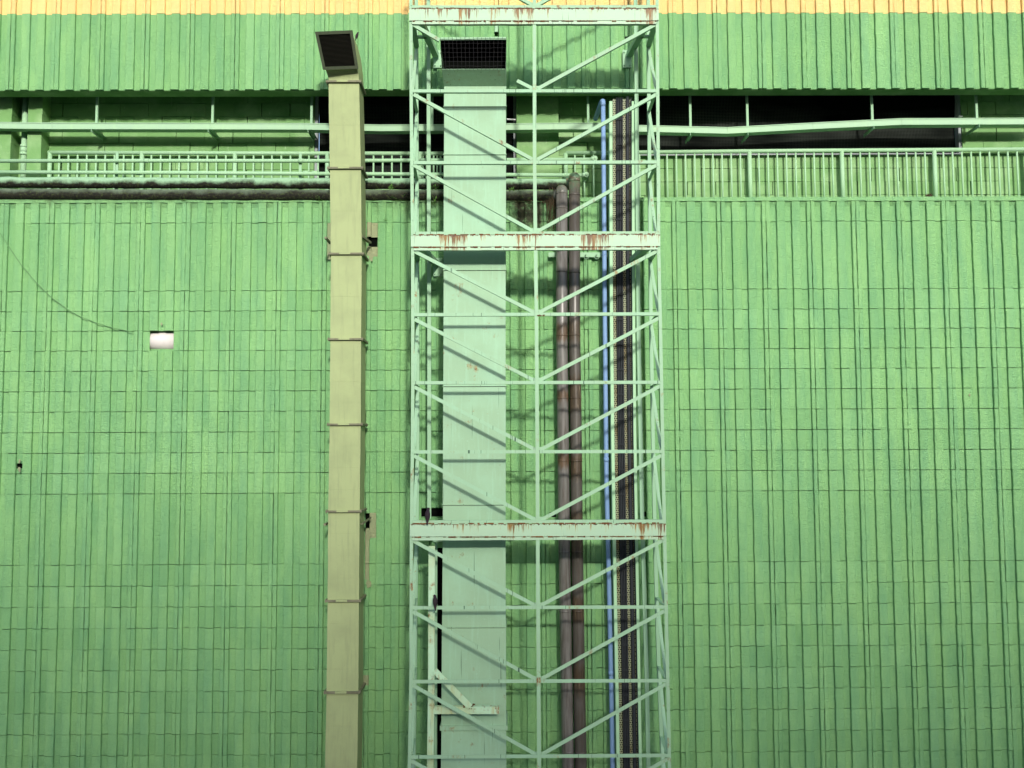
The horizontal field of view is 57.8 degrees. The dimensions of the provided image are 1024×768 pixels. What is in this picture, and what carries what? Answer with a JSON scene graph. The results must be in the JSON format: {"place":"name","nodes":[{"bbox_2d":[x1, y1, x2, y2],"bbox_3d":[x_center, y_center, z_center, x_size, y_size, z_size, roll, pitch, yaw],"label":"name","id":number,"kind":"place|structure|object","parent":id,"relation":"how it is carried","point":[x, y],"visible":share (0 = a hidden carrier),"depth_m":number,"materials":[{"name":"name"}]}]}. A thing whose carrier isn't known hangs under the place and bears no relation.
{"place":"outdoors","nodes":[
{"label":"outdoors","id":0,"kind":"place"},
{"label":"ground","id":1,"kind":"structure","parent":0,"visible":0},
{"bbox_2d":[0,185,573,767],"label":"drain pipe","id":2,"kind":"object","parent":1,"relation":"on","point":[560,195],"visible":0.88,"depth_m":9.21,"materials":[{"name":"metal"}]},
{"bbox_2d":[510,187,555,230],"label":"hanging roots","id":3,"kind":"object","parent":2,"relation":"hanging from","point":[553,203],"visible":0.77,"depth_m":9.38,"materials":[{"name":"brown plant"}]},
{"bbox_2d":[0,172,586,767],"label":"drain pipe","id":4,"kind":"object","parent":1,"relation":"on","point":[572,182],"visible":0.81,"depth_m":9.23,"materials":[{"name":"metal"}]},
{"bbox_2d":[315,30,370,767],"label":"duct","id":5,"kind":"object","parent":1,"relation":"on","point":[342,67],"visible":1,"depth_m":8.87,"materials":[{"name":"metal"}]},
{"bbox_2d":[427,543,498,767],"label":"support frame","id":6,"kind":"object","parent":1,"relation":"on","point":[434,708],"visible":0.98,"depth_m":8.38,"materials":[{"name":"green paint"}]},
{"bbox_2d":[440,37,507,767],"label":"duct","id":7,"kind":"object","parent":1,"relation":"on","point":[473,62],"visible":0.98,"depth_m":8.70,"materials":[{"name":"green metal"}]},
{"bbox_2d":[0,0,1023,767],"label":"building","id":8,"kind":"structure","parent":1,"relation":"on","point":[844,444],"depth_m":9.28,"materials":[{"name":"green metal"}]},
{"bbox_2d":[20,97,28,188],"bbox_3d":[-5.146,-2.525,9.783,0.082,1.407,0.082,0,-4,0],"label":"downpipe","id":9,"kind":"object","parent":8,"relation":"attached to","point":[23,144],"visible":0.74,"depth_m":9.76,"materials":[{"name":"metal"}]},
{"bbox_2d":[0,233,131,331],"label":"wire","id":10,"kind":"object","parent":8,"relation":"attached to","point":[53,298],"visible":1,"depth_m":9.29,"materials":[{"name":"green"}]},
{"bbox_2d":[150,333,173,348],"bbox_3d":[-3.558,-0.433,9.412,0.316,0.196,0.196,0,-4,0],"label":"wall lamp","id":11,"kind":"object","parent":8,"relation":"attached to","point":[161,340],"visible":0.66,"depth_m":9.32,"materials":[{"name":"white plastic"}]},
{"bbox_2d":[47,151,443,189],"bbox_3d":[-2.743,-2.161,9.786,4.318,0.628,0.044,0,-4,0],"label":"railing","id":12,"kind":"object","parent":8,"relation":"on","point":[326,154],"visible":0.27,"depth_m":9.79,"materials":[{"name":"metal"}]},
{"bbox_2d":[0,170,588,180],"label":"conduit pipe","id":13,"kind":"object","parent":8,"relation":"attached to","point":[585,175],"visible":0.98,"depth_m":9.44,"materials":[{"name":"metal"}]},
{"bbox_2d":[0,153,597,189],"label":"conduit pipe","id":14,"kind":"object","parent":8,"relation":"on","point":[117,161],"visible":0.81,"depth_m":9.46,"materials":[{"name":"metal"}]},
{"bbox_2d":[314,96,515,178],"bbox_3d":[-1.032,-2.633,10.015,2.156,1.225,0.180,0,-4,0],"label":"window frame","id":15,"kind":"structure","parent":8,"relation":"in","point":[381,110],"depth_m":9.99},
{"bbox_2d":[0,95,1023,143],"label":"pipe","id":16,"kind":"object","parent":8,"relation":"attached to","point":[212,128],"visible":0.83,"depth_m":9.67,"materials":[{"name":"metal"}]},
{"bbox_2d":[549,252,608,258],"bbox_3d":[0.671,-1.287,9.277,0.606,0.084,0.116,0,-4,0],"label":"pipe clip rail","id":17,"kind":"object","parent":8,"relation":"attached to","point":[586,254],"visible":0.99,"depth_m":9.32,"materials":[{"name":"green metal"}]},
{"bbox_2d":[593,99,614,767],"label":"water pipe","id":18,"kind":"object","parent":8,"relation":"attached to","point":[601,106],"visible":0.95,"depth_m":9.11,"materials":[{"name":"blue metal"}]},
{"bbox_2d":[564,147,1023,196],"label":"railing","id":19,"kind":"object","parent":8,"relation":"on","point":[841,151],"visible":0.66,"depth_m":9.82,"materials":[{"name":"metal"}]},
{"bbox_2d":[639,95,961,155],"bbox_3d":[3.071,-2.854,10.055,3.515,0.814,0.180,0,-4,0],"label":"window","id":20,"kind":"structure","parent":8,"relation":"in","point":[707,111],"depth_m":10.02,"materials":[{"name":"black glass"}]},
{"bbox_2d":[408,0,670,767],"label":"lattice tower","id":21,"kind":"structure","parent":1,"relation":"on","point":[423,19],"depth_m":8.56,"materials":[{"name":"green metal"}]},
{"bbox_2d":[425,508,430,524],"bbox_3d":[-0.762,1.193,8.368,0.043,0.154,0.044,4,-6,-45],"label":"bird","id":22,"kind":"object","parent":21,"relation":"on","point":[427,515],"visible":1,"depth_m":8.36},
{"bbox_2d":[433,595,437,610],"bbox_3d":[-0.690,1.961,8.317,0.046,0.141,0.035,0,-4,0],"label":"bird","id":23,"kind":"object","parent":21,"relation":"on","point":[435,601],"visible":1,"depth_m":8.30},
{"bbox_2d":[608,99,641,767],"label":"cable ladder","id":24,"kind":"object","parent":21,"relation":"attached to","point":[615,469],"visible":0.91,"depth_m":9.07,"materials":[{"name":"black"}]},
{"bbox_2d":[616,97,624,767],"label":"cable","id":25,"kind":"object","parent":24,"relation":"attached to","point":[618,420],"visible":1,"depth_m":9.08,"materials":[{"name":"black rubber"}]},
{"bbox_2d":[618,97,626,767],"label":"cable","id":26,"kind":"object","parent":24,"relation":"attached to","point":[620,448],"visible":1,"depth_m":9.06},
{"bbox_2d":[620,97,627,767],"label":"cable","id":27,"kind":"object","parent":24,"relation":"attached to","point":[622,453],"visible":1,"depth_m":9.06,"materials":[{"name":"black rubber"}]},
{"bbox_2d":[621,97,629,767],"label":"cable","id":28,"kind":"object","parent":24,"relation":"attached to","point":[623,422],"visible":0.95,"depth_m":9.07,"materials":[{"name":"black rubber"}]},
{"bbox_2d":[626,96,636,767],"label":"cable","id":29,"kind":"object","parent":24,"relation":"attached to","point":[630,463],"visible":0.96,"depth_m":9.06,"materials":[{"name":"black rubber"}]},
{"bbox_2d":[630,97,638,767],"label":"cable","id":30,"kind":"object","parent":24,"relation":"attached to","point":[632,408],"visible":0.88,"depth_m":9.09,"materials":[{"name":"black rubber"}]}
]}

